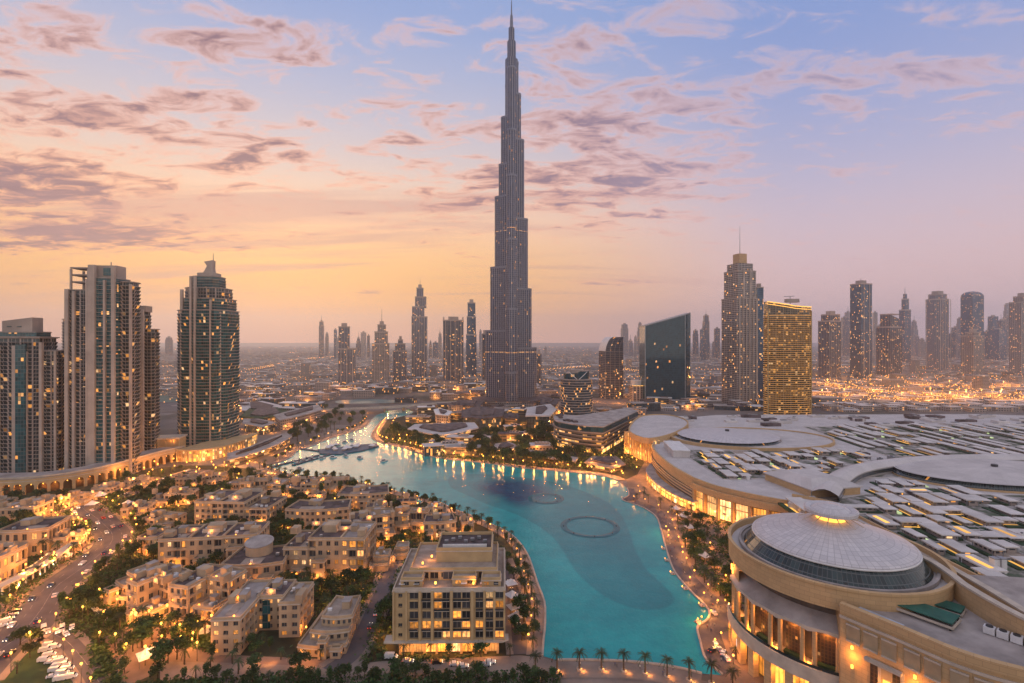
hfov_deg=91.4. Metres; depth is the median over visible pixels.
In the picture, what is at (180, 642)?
broadleaf tree
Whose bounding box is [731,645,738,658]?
palm tree
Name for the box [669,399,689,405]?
midtown block
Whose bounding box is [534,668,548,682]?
broadleaf tree
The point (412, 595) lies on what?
window
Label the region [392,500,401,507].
broadleaf tree
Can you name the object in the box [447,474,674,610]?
lake bed tiles
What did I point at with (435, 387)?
midtown block
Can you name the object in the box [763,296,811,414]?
gold tower
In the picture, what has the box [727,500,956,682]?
rotunda
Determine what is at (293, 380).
block
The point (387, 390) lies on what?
midtown block
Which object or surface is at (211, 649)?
slim tree
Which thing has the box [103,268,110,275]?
crown window
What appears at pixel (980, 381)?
block
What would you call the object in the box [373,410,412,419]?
inlet water
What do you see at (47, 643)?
parked van
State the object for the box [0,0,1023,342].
sky
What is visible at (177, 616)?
palm tree
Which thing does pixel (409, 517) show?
apartment block
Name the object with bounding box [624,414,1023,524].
mall hall
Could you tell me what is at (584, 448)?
pale leafy tree
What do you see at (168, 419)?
ground
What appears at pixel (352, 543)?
window
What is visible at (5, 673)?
pavement
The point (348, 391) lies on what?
block
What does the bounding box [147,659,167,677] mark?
broadleaf tree
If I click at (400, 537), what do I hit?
broadleaf tree
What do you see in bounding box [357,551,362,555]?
window
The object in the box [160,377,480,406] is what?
highway road
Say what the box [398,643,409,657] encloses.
palm tree
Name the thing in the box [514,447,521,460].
broadleaf tree
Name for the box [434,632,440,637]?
window
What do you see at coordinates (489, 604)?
window
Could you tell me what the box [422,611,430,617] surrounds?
window
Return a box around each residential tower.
[0,317,63,472]
[61,319,63,349]
[64,262,140,473]
[139,306,159,451]
[177,254,239,446]
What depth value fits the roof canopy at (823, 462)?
437.15 m
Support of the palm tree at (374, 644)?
on the garden ground at (265, 649)
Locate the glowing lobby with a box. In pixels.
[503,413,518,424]
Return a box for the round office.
[560,369,592,414]
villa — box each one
[0,494,18,502]
[0,542,27,579]
[30,494,64,508]
[63,490,97,506]
[90,481,129,497]
[124,474,159,488]
[158,526,172,529]
[175,472,207,487]
[203,470,228,484]
[253,469,280,476]
[303,488,326,498]
[391,541,409,561]
[396,492,416,505]
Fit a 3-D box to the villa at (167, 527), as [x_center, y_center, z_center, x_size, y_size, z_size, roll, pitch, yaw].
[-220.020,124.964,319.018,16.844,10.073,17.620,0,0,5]
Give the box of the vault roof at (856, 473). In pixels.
[811,454,1023,502]
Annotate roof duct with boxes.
[858,607,904,625]
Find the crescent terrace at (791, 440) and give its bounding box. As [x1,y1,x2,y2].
[671,427,834,450]
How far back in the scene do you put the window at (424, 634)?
208.68 m
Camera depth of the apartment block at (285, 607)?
220.09 m
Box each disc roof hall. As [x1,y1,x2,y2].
[676,427,781,446]
[892,459,1023,493]
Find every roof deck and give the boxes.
[729,450,747,453]
[865,508,892,520]
[893,453,913,456]
[915,487,950,494]
[928,514,983,530]
[959,536,1023,558]
[974,525,1023,547]
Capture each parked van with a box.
[0,617,11,622]
[36,655,51,662]
[38,645,51,652]
[41,623,46,631]
[42,641,55,646]
[42,650,55,656]
[47,665,60,672]
[48,642,60,648]
[50,661,63,665]
[52,656,66,662]
[52,674,63,681]
[54,668,69,674]
[55,660,70,665]
[59,622,64,631]
[60,664,74,669]
[62,672,77,679]
[384,651,397,659]
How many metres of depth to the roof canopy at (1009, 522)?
293.79 m
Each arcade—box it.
[0,446,184,494]
[227,432,291,466]
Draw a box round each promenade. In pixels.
[261,466,543,654]
[274,419,370,461]
[372,420,624,479]
[558,661,701,682]
[623,488,739,673]
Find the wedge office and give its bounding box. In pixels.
[553,408,638,452]
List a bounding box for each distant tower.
[165,336,172,355]
[319,315,323,356]
[325,332,328,356]
[334,328,336,358]
[336,337,337,357]
[356,332,360,356]
[361,331,365,355]
[367,334,369,357]
[429,340,431,357]
[433,341,437,357]
[438,332,441,358]
[479,329,481,359]
[621,323,627,355]
[628,334,632,356]
[634,335,636,356]
[637,322,641,354]
[693,329,697,353]
[700,323,703,360]
[703,314,708,359]
[712,342,713,357]
[714,327,719,358]
[841,316,849,355]
[845,311,849,321]
[872,311,877,354]
[911,320,917,356]
[913,335,919,355]
[918,338,924,354]
[949,327,954,357]
[952,326,955,356]
[956,317,959,357]
[984,330,987,359]
[988,315,997,329]
[988,328,1006,359]
[997,319,1004,328]
[1002,303,1008,319]
[1005,314,1008,357]
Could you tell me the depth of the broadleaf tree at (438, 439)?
590.07 m
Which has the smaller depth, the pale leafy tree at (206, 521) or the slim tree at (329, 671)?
the slim tree at (329, 671)
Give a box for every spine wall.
[920,551,1023,613]
[922,555,1023,635]
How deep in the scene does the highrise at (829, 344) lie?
1749.82 m
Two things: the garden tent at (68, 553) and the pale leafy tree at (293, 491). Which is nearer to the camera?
the garden tent at (68, 553)
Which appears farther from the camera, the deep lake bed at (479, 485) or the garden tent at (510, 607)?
the deep lake bed at (479, 485)
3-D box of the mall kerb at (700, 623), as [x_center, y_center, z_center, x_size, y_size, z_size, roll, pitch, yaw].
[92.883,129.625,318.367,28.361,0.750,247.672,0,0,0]
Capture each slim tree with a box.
[9,581,17,594]
[48,553,56,567]
[57,591,65,610]
[92,562,99,572]
[97,559,103,568]
[100,556,106,570]
[115,543,120,555]
[117,607,124,615]
[123,540,129,547]
[128,513,133,522]
[131,509,136,521]
[151,479,157,487]
[157,628,166,638]
[165,641,172,663]
[169,625,176,640]
[180,666,187,678]
[183,621,193,638]
[196,475,201,483]
[203,661,210,675]
[208,641,215,660]
[280,484,285,492]
[284,534,290,542]
[315,667,320,680]
[319,481,323,490]
[326,665,332,682]
[338,481,343,488]
[347,585,355,595]
[347,662,351,676]
[361,659,369,677]
[362,590,366,602]
[376,613,384,628]
[382,622,387,630]
[384,494,391,505]
[388,583,393,592]
[455,664,461,679]
[509,667,516,682]
[514,557,520,565]
[549,666,555,679]
[684,518,689,529]
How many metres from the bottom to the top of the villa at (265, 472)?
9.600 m
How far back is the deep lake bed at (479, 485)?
438.37 m
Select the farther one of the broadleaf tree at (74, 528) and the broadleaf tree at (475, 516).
the broadleaf tree at (475, 516)
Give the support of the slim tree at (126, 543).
on the garden ground at (265, 649)
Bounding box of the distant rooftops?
[57,346,1023,412]
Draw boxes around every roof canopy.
[696,459,715,464]
[697,449,710,454]
[697,453,719,458]
[708,463,721,471]
[710,449,723,453]
[711,458,729,466]
[715,470,740,478]
[719,454,735,460]
[721,465,742,473]
[727,459,744,465]
[735,454,751,460]
[737,473,751,478]
[738,463,758,473]
[741,457,754,463]
[743,452,759,460]
[748,449,763,455]
[750,464,771,474]
[754,458,773,465]
[760,453,771,460]
[768,456,789,465]
[768,465,783,469]
[770,452,788,459]
[778,497,807,512]
[779,462,801,468]
[783,451,800,459]
[787,459,802,463]
[797,449,814,454]
[799,453,817,459]
[799,464,822,470]
[811,447,830,454]
[815,460,829,465]
[816,464,830,471]
[823,447,842,454]
[826,458,843,466]
[836,448,853,454]
[845,504,879,513]
[847,452,871,459]
[853,459,867,463]
[860,496,888,503]
[864,487,886,494]
[866,515,899,528]
[867,492,908,505]
[869,479,895,486]
[871,502,901,513]
[878,485,905,495]
[887,478,914,487]
[891,516,925,530]
[894,504,923,516]
[897,528,928,540]
[899,495,923,504]
[903,488,932,493]
[906,480,928,486]
[909,501,948,518]
[912,517,937,527]
[912,523,960,540]
[913,492,948,505]
[920,540,946,554]
[924,514,952,525]
[929,492,960,503]
[934,506,966,517]
[935,487,962,496]
[937,539,978,555]
[946,485,984,496]
[946,525,982,540]
[947,505,974,514]
[947,515,972,525]
[950,554,1007,574]
[951,493,980,505]
[959,511,1003,526]
[966,539,1005,556]
[967,494,991,503]
[970,567,1007,576]
[975,531,1017,542]
[980,526,1023,540]
[981,504,1023,516]
[987,494,1018,505]
[989,539,1019,552]
[992,516,1023,527]
[1006,529,1023,533]
[1007,556,1023,570]
[1012,517,1023,525]
[1014,505,1023,512]
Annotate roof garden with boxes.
[688,450,901,478]
[802,426,1023,457]
[826,494,1023,577]
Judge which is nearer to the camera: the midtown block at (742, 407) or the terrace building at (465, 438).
the terrace building at (465, 438)
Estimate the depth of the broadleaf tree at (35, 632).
212.56 m
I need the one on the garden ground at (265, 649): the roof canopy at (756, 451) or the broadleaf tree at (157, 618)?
the broadleaf tree at (157, 618)
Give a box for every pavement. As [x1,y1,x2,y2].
[0,470,185,630]
[0,470,207,680]
[34,638,85,682]
[65,626,124,682]
[318,572,380,667]
[337,561,402,676]
[505,592,513,654]
[508,558,536,653]
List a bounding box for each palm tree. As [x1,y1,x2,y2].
[8,660,23,673]
[32,564,46,576]
[36,540,47,555]
[49,540,63,549]
[67,541,79,556]
[85,522,95,536]
[110,611,127,628]
[116,627,130,641]
[133,605,150,615]
[138,539,145,553]
[161,616,174,633]
[172,614,183,623]
[179,647,190,664]
[189,621,206,640]
[190,665,201,677]
[194,560,204,568]
[197,617,210,634]
[207,655,215,667]
[225,648,239,663]
[232,656,244,673]
[255,631,266,645]
[264,669,271,679]
[276,646,285,659]
[277,571,286,577]
[300,571,307,581]
[301,566,309,575]
[320,596,330,608]
[360,583,367,590]
[369,641,377,654]
[372,622,380,633]
[378,631,387,642]
[381,673,389,682]
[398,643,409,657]
[426,644,435,653]
[509,536,516,552]
[515,544,524,557]
[515,565,526,576]
[520,578,527,593]
[522,570,533,588]
[526,580,536,596]
[528,635,537,651]
[528,650,540,666]
[529,606,540,617]
[530,592,537,604]
[532,599,541,614]
[551,648,563,669]
[572,647,586,668]
[593,648,608,668]
[618,648,630,670]
[637,650,652,672]
[658,654,673,675]
[681,534,689,547]
[681,656,695,679]
[690,553,699,569]
[699,564,710,582]
[702,657,719,682]
[711,577,719,590]
[724,666,740,682]
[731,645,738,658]
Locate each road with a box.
[0,469,205,673]
[0,574,48,617]
[47,632,109,682]
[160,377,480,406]
[160,655,707,682]
[324,561,398,669]
[505,559,527,653]
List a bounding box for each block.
[0,498,54,523]
[0,515,71,556]
[51,528,87,550]
[98,560,161,607]
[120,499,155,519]
[126,562,192,624]
[136,527,168,555]
[142,509,186,531]
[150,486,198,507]
[157,521,269,566]
[160,389,170,395]
[163,563,247,631]
[164,374,177,377]
[165,384,177,387]
[171,386,177,398]
[173,361,177,368]
[194,488,286,523]
[210,577,314,655]
[220,534,287,580]
[222,478,241,489]
[239,377,258,379]
[239,394,251,397]
[239,397,252,401]
[239,403,249,410]
[239,475,271,489]
[244,389,265,394]
[247,385,260,389]
[251,392,275,397]
[257,371,269,373]
[260,397,285,403]
[261,383,284,387]
[263,387,279,391]
[266,476,321,497]
[267,373,276,379]
[268,389,295,396]
[278,406,305,410]
[279,401,307,406]
[282,520,376,580]
[284,378,302,381]
[285,498,351,529]
[288,370,300,373]
[288,385,309,391]
[289,401,324,407]
[290,372,300,377]
[293,395,322,400]
[297,595,361,659]
[301,362,310,379]
[304,390,320,394]
[313,391,336,399]
[315,382,329,391]
[316,374,328,378]
[318,475,349,493]
[322,389,339,396]
[330,384,349,387]
[337,484,388,509]
[340,389,352,393]
[347,383,364,386]
[349,507,395,546]
[353,387,368,389]
[353,389,374,397]
[356,372,361,379]
[365,499,393,510]
[368,385,387,388]
[369,546,391,573]
[375,386,398,393]
[384,531,507,654]
[388,382,407,386]
[394,505,429,534]
[395,396,416,402]
[398,387,411,392]
[412,385,427,391]
[413,382,427,385]
[417,405,434,415]
[423,512,456,541]
[427,501,446,513]
[429,364,436,376]
[430,378,442,382]
[430,390,440,398]
[431,385,445,390]
[433,408,451,422]
[437,402,458,409]
[438,388,455,392]
[441,380,456,387]
[442,392,460,399]
[447,384,467,390]
[447,403,462,411]
[455,513,473,531]
[457,400,483,409]
[459,392,483,399]
[464,382,484,388]
[469,388,484,395]
[490,404,505,407]
[512,407,526,415]
[520,400,536,406]
[538,389,557,393]
[538,394,560,398]
[540,398,559,408]
[543,365,552,368]
[543,384,560,387]
[550,372,559,375]
[552,366,563,368]
[574,367,590,371]
[592,386,598,392]
[625,359,631,369]
[627,400,660,410]
[628,380,642,401]
[647,396,671,403]
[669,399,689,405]
[676,403,694,408]
[681,396,701,402]
[691,387,704,389]
[691,390,704,392]
[691,392,709,397]
[691,402,706,407]
[694,381,707,386]
[698,398,721,407]
[708,383,720,386]
[708,394,720,396]
[710,375,720,382]
[713,404,736,410]
[733,404,749,410]
[750,404,763,410]
[756,399,763,404]
[812,369,816,375]
[812,388,835,392]
[812,390,830,395]
[812,395,841,402]
[812,397,818,403]
[817,377,836,379]
[836,575,1023,682]
[849,390,863,393]
[868,398,895,401]
[871,381,881,385]
[882,379,905,386]
[890,374,905,378]
[895,385,924,391]
[909,360,919,373]
[921,385,938,388]
[926,370,939,373]
[934,387,958,390]
[951,364,960,371]
[965,375,971,381]
[972,375,988,388]
[996,382,1019,387]
[1001,372,1021,377]
[1006,376,1023,383]
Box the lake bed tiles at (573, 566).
[448,474,673,609]
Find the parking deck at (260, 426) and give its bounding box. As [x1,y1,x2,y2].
[242,418,276,434]
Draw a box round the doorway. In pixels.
[864,656,904,682]
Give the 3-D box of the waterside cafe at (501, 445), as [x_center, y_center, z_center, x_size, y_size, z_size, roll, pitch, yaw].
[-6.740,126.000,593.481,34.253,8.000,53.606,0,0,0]
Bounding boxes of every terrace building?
[405,414,431,422]
[422,440,463,455]
[429,439,452,442]
[444,443,480,456]
[446,434,473,442]
[451,410,461,418]
[494,406,512,411]
[498,431,523,441]
[503,423,519,431]
[527,441,552,449]
[596,407,612,411]
[622,407,646,414]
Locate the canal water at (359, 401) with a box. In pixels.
[335,399,395,403]
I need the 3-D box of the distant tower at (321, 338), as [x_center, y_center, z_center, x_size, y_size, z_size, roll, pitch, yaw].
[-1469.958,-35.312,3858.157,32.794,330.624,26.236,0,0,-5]
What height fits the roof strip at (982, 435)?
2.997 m
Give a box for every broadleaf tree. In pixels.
[0,516,7,524]
[3,518,22,525]
[6,625,29,645]
[7,490,24,496]
[9,509,28,517]
[15,511,32,519]
[17,626,43,643]
[31,488,47,496]
[56,489,72,495]
[58,597,80,617]
[62,589,87,610]
[70,524,88,530]
[71,583,89,601]
[85,587,99,598]
[88,572,105,586]
[95,584,120,597]
[95,607,117,622]
[108,630,121,646]
[111,489,124,498]
[112,503,122,514]
[125,564,137,575]
[128,615,157,647]
[129,558,141,565]
[130,541,142,556]
[131,519,143,527]
[137,486,151,497]
[143,493,153,497]
[145,544,157,557]
[147,638,173,661]
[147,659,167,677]
[148,545,157,558]
[149,612,165,639]
[158,477,175,486]
[166,493,183,506]
[169,634,190,659]
[176,618,196,636]
[192,484,202,490]
[207,550,222,562]
[208,484,218,489]
[217,480,229,485]
[222,483,232,488]
[228,514,240,520]
[230,467,241,478]
[244,664,260,681]
[246,471,258,476]
[248,638,263,651]
[270,515,280,523]
[270,522,279,530]
[277,540,287,544]
[281,518,291,527]
[285,574,299,578]
[287,428,297,438]
[287,497,296,503]
[288,519,297,526]
[289,649,311,665]
[291,469,300,474]
[292,430,302,440]
[292,492,305,499]
[294,665,306,675]
[301,423,310,427]
[302,666,315,682]
[304,428,312,436]
[311,577,324,584]
[317,421,325,432]
[322,577,340,595]
[324,413,332,422]
[330,663,349,681]
[339,568,351,579]
[345,478,358,485]
[347,571,361,583]
[361,567,372,583]
[366,666,379,678]
[374,598,391,617]
[376,535,385,545]
[388,657,400,674]
[389,422,400,435]
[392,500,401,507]
[394,533,405,540]
[400,427,407,436]
[407,660,422,679]
[409,490,419,496]
[416,437,428,450]
[419,494,428,500]
[421,663,430,675]
[422,536,430,541]
[429,496,438,502]
[430,670,443,682]
[434,436,444,442]
[462,668,476,682]
[464,524,472,531]
[465,441,477,457]
[469,660,485,677]
[472,513,481,524]
[472,641,489,656]
[478,439,488,453]
[481,427,488,433]
[484,446,498,457]
[489,426,500,431]
[490,672,500,682]
[497,447,509,460]
[505,551,511,558]
[508,566,519,575]
[509,614,520,630]
[511,592,526,610]
[512,623,531,640]
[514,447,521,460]
[515,439,530,447]
[516,662,530,676]
[517,576,526,585]
[517,600,531,621]
[519,449,529,461]
[529,428,536,439]
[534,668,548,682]
[536,432,543,440]
[537,422,547,430]
[539,452,549,460]
[545,424,553,431]
[545,433,553,438]
[547,448,561,466]
[549,438,559,448]
[555,453,571,468]
[571,444,583,456]
[683,531,697,541]
[688,546,703,555]
[689,538,701,547]
[693,512,702,520]
[693,521,701,529]
[694,530,705,539]
[699,512,708,523]
[708,558,722,570]
[717,538,725,545]
[718,582,731,599]
[720,534,728,547]
[722,565,732,582]
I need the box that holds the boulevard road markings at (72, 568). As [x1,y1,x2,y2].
[0,471,188,649]
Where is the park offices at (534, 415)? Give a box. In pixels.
[525,404,555,427]
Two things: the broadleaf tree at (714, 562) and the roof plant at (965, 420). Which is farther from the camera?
the roof plant at (965, 420)
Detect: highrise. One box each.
[338,323,355,383]
[372,321,389,382]
[393,336,406,381]
[411,284,427,379]
[443,317,463,383]
[466,299,476,376]
[482,330,484,379]
[537,350,541,385]
[756,283,763,398]
[818,311,840,377]
[850,280,871,377]
[876,314,901,375]
[899,294,910,362]
[925,291,950,369]
[960,291,983,362]
[961,329,984,375]
[1009,293,1023,372]
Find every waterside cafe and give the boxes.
[494,442,519,452]
[528,449,577,465]
[584,456,625,472]
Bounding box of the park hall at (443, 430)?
[408,422,478,439]
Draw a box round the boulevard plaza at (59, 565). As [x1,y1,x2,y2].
[48,510,87,571]
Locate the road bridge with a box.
[321,401,456,413]
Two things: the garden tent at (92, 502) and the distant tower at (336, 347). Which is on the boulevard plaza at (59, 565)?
the garden tent at (92, 502)
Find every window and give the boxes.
[32,533,36,539]
[42,532,46,537]
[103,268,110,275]
[175,542,179,547]
[175,551,179,556]
[215,540,220,545]
[237,538,242,543]
[309,541,315,546]
[309,550,315,555]
[350,541,355,546]
[350,551,355,555]
[350,560,355,565]
[357,541,362,546]
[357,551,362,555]
[357,560,362,565]
[410,593,417,598]
[410,602,417,608]
[410,612,417,617]
[410,622,417,627]
[410,632,417,637]
[422,593,430,598]
[422,602,430,607]
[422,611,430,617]
[422,621,430,627]
[422,631,430,637]
[430,572,437,577]
[434,592,440,598]
[434,602,440,607]
[434,612,440,617]
[434,621,440,627]
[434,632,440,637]
[443,572,452,578]
[443,592,449,597]
[443,602,449,607]
[443,612,449,617]
[443,621,449,627]
[443,632,449,637]
[453,592,460,597]
[453,602,460,607]
[453,611,460,617]
[453,621,460,627]
[453,631,460,637]
[462,592,469,597]
[462,602,469,607]
[462,611,469,617]
[462,621,469,627]
[462,631,469,636]
[476,592,482,597]
[476,601,482,607]
[476,611,482,617]
[476,621,482,627]
[476,631,482,636]
[486,592,492,597]
[486,601,492,607]
[486,611,492,617]
[486,621,492,626]
[486,631,492,636]
[496,592,502,597]
[496,601,502,607]
[496,611,502,617]
[496,621,502,626]
[496,631,502,636]
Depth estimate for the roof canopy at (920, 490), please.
352.09 m
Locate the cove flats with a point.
(285, 420)
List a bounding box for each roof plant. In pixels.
[724,419,737,422]
[740,414,760,417]
[746,419,762,421]
[760,422,780,426]
[761,417,776,420]
[769,419,791,423]
[787,417,797,420]
[807,414,824,416]
[828,416,837,419]
[837,415,858,418]
[848,415,869,418]
[850,417,862,421]
[864,422,877,424]
[877,423,893,425]
[895,420,913,423]
[904,415,920,418]
[919,417,938,420]
[924,419,945,422]
[928,414,942,418]
[938,421,964,425]
[955,419,976,421]
[968,414,990,417]
[972,415,983,418]
[983,422,1002,424]
[991,419,1009,423]
[1004,423,1023,425]
[1010,418,1023,421]
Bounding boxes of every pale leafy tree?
[0,595,14,608]
[20,641,41,657]
[54,497,60,510]
[79,519,91,525]
[80,596,97,614]
[90,627,109,641]
[92,583,105,589]
[93,598,104,607]
[115,639,131,655]
[116,656,131,673]
[121,470,131,479]
[122,631,144,651]
[123,544,136,556]
[130,484,140,495]
[133,525,144,530]
[139,496,151,503]
[156,486,168,493]
[166,610,181,625]
[174,520,182,525]
[184,612,200,620]
[186,494,196,504]
[203,518,213,523]
[207,664,221,677]
[220,668,233,680]
[245,466,255,472]
[245,632,256,645]
[245,652,263,665]
[270,531,278,537]
[280,528,289,536]
[284,667,295,681]
[285,570,296,577]
[289,488,297,494]
[320,592,330,600]
[341,579,350,591]
[347,417,353,425]
[350,590,364,598]
[354,666,361,677]
[388,538,394,544]
[390,428,398,439]
[398,661,410,680]
[408,435,417,446]
[410,429,418,434]
[441,668,452,681]
[445,643,454,652]
[476,447,483,457]
[477,433,484,438]
[485,517,492,524]
[490,431,499,442]
[494,436,501,442]
[506,426,513,431]
[506,562,512,569]
[514,435,523,441]
[518,442,528,448]
[522,434,530,439]
[522,561,528,568]
[525,427,531,436]
[529,618,539,636]
[529,665,539,681]
[531,453,541,466]
[563,445,570,453]
[578,454,586,464]
[580,444,587,454]
[590,447,598,455]
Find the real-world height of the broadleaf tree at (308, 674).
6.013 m
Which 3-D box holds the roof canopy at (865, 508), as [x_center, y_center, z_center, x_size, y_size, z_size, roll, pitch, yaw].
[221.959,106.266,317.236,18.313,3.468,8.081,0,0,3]
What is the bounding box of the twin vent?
[988,556,1007,573]
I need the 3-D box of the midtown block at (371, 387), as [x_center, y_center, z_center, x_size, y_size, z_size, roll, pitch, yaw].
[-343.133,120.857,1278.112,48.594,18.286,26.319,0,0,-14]
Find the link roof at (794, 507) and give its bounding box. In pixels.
[788,494,837,510]
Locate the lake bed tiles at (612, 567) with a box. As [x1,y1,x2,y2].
[449,474,672,608]
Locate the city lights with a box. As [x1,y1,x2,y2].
[163,346,1020,404]
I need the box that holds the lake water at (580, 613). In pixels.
[273,419,720,674]
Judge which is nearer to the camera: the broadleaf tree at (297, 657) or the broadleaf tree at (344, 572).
the broadleaf tree at (297, 657)
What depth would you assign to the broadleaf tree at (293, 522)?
343.29 m
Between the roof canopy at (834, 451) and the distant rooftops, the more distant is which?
the distant rooftops
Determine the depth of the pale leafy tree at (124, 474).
462.05 m
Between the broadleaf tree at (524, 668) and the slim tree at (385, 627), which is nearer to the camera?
the broadleaf tree at (524, 668)
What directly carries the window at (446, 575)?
in the hotel block at (449, 587)
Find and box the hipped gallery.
[763,468,862,496]
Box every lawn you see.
[0,644,54,682]
[40,655,72,682]
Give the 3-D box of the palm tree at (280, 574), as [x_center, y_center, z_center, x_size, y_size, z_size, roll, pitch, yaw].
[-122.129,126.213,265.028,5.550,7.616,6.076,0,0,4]
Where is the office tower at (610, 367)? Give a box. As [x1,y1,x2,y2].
[599,337,622,398]
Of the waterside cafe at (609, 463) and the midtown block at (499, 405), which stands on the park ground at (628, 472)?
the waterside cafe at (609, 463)
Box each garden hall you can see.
[239,407,286,422]
[241,401,281,412]
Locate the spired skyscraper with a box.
[471,0,550,406]
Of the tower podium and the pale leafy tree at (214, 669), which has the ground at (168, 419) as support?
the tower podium
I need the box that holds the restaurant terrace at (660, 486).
[646,463,697,511]
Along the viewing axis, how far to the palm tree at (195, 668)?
191.90 m
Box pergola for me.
[0,542,78,594]
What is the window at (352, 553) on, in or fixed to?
in the apartment block at (338, 546)
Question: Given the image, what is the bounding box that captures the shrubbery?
[0,428,744,682]
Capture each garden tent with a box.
[58,552,72,561]
[86,500,99,505]
[94,491,106,499]
[136,647,161,669]
[199,625,210,633]
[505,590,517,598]
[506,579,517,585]
[506,603,519,613]
[507,611,522,620]
[698,552,708,557]
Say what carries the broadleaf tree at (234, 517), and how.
on the garden ground at (265, 649)
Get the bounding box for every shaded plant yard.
[896,604,961,630]
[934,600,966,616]
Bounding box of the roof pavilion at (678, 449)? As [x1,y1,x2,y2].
[663,441,689,457]
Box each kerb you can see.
[268,466,545,655]
[281,419,371,461]
[371,422,618,480]
[558,658,701,673]
[622,488,722,674]
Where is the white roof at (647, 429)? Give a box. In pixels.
[628,414,688,443]
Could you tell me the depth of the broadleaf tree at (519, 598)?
239.51 m
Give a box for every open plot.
[159,394,177,401]
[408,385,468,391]
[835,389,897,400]
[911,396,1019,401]
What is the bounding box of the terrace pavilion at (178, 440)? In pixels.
[155,434,187,447]
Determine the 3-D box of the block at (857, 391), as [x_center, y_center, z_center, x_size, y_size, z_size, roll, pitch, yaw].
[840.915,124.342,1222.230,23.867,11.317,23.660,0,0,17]
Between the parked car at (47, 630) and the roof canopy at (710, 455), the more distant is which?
the roof canopy at (710, 455)
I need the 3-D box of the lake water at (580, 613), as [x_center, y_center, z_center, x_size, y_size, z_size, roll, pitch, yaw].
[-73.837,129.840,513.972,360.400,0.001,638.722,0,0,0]
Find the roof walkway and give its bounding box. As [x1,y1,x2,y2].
[853,515,977,574]
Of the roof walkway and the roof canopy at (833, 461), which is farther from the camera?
the roof canopy at (833, 461)
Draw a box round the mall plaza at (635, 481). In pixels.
[626,474,759,682]
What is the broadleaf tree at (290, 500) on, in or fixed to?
on the garden ground at (265, 649)
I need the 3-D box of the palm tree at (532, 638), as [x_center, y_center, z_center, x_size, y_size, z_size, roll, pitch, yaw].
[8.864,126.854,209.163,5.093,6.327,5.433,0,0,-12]
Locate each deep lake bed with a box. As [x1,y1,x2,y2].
[468,477,556,509]
[473,478,552,507]
[477,479,547,505]
[482,481,543,503]
[488,483,538,500]
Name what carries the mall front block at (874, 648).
on the ground at (168, 419)
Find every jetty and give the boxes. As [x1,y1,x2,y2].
[273,455,319,466]
[292,453,331,464]
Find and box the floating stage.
[318,443,378,454]
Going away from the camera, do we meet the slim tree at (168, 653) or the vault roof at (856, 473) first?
the slim tree at (168, 653)
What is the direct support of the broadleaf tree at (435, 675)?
on the ground at (168, 419)
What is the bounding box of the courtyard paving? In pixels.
[100,627,326,682]
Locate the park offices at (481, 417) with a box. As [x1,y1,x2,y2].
[461,406,503,428]
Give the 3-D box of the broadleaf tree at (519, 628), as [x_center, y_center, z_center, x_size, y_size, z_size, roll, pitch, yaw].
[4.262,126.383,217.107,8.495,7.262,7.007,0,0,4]
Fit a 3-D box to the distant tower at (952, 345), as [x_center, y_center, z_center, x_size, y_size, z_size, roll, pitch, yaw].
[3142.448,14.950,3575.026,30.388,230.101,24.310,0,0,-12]
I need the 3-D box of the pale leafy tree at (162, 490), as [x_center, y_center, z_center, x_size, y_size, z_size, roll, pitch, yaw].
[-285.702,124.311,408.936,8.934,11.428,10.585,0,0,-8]
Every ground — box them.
[0,465,541,682]
[56,343,1023,682]
[379,412,643,479]
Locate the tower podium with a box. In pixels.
[176,432,258,461]
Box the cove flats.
[273,404,321,430]
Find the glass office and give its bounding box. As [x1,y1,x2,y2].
[639,312,690,398]
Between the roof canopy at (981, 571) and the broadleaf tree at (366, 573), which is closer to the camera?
the roof canopy at (981, 571)
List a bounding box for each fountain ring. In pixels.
[528,493,563,503]
[560,516,619,537]
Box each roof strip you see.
[824,431,845,437]
[832,429,855,436]
[833,424,864,433]
[835,436,873,447]
[844,424,872,431]
[846,435,885,447]
[852,432,875,439]
[856,424,883,431]
[859,430,883,436]
[869,424,890,430]
[873,431,897,437]
[873,439,902,448]
[882,430,908,436]
[891,437,920,444]
[891,448,922,455]
[894,425,921,431]
[902,432,918,437]
[907,423,942,430]
[910,438,935,444]
[912,448,943,455]
[916,433,928,437]
[916,445,951,453]
[917,430,953,438]
[917,437,957,447]
[926,435,969,446]
[937,426,962,430]
[939,428,956,431]
[939,431,963,437]
[947,446,991,453]
[951,424,995,430]
[951,439,992,448]
[953,425,989,433]
[953,431,981,437]
[960,437,995,446]
[961,431,993,437]
[965,423,1002,431]
[970,446,1007,453]
[976,438,1011,445]
[982,424,1015,431]
[987,430,1023,438]
[988,448,1021,453]
[992,444,1023,453]
[1003,425,1023,431]
[1005,430,1023,433]
[1005,439,1023,444]
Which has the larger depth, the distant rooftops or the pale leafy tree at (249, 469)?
the distant rooftops
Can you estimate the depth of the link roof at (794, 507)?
326.42 m
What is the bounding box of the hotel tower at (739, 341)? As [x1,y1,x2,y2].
[721,253,757,404]
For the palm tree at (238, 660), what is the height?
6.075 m
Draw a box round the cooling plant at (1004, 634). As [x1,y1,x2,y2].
[983,623,1023,645]
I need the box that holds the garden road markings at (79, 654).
[52,633,99,682]
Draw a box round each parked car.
[2,634,10,641]
[3,649,16,657]
[5,612,18,616]
[7,620,16,627]
[9,608,21,612]
[28,595,35,600]
[33,617,41,623]
[43,659,52,664]
[45,627,50,633]
[45,673,57,678]
[47,582,55,587]
[62,630,69,636]
[69,623,74,629]
[402,657,413,663]
[431,658,442,664]
[449,660,459,666]
[457,662,468,668]
[481,661,490,666]
[484,658,495,664]
[708,646,715,652]
[720,649,725,655]
[723,655,730,661]

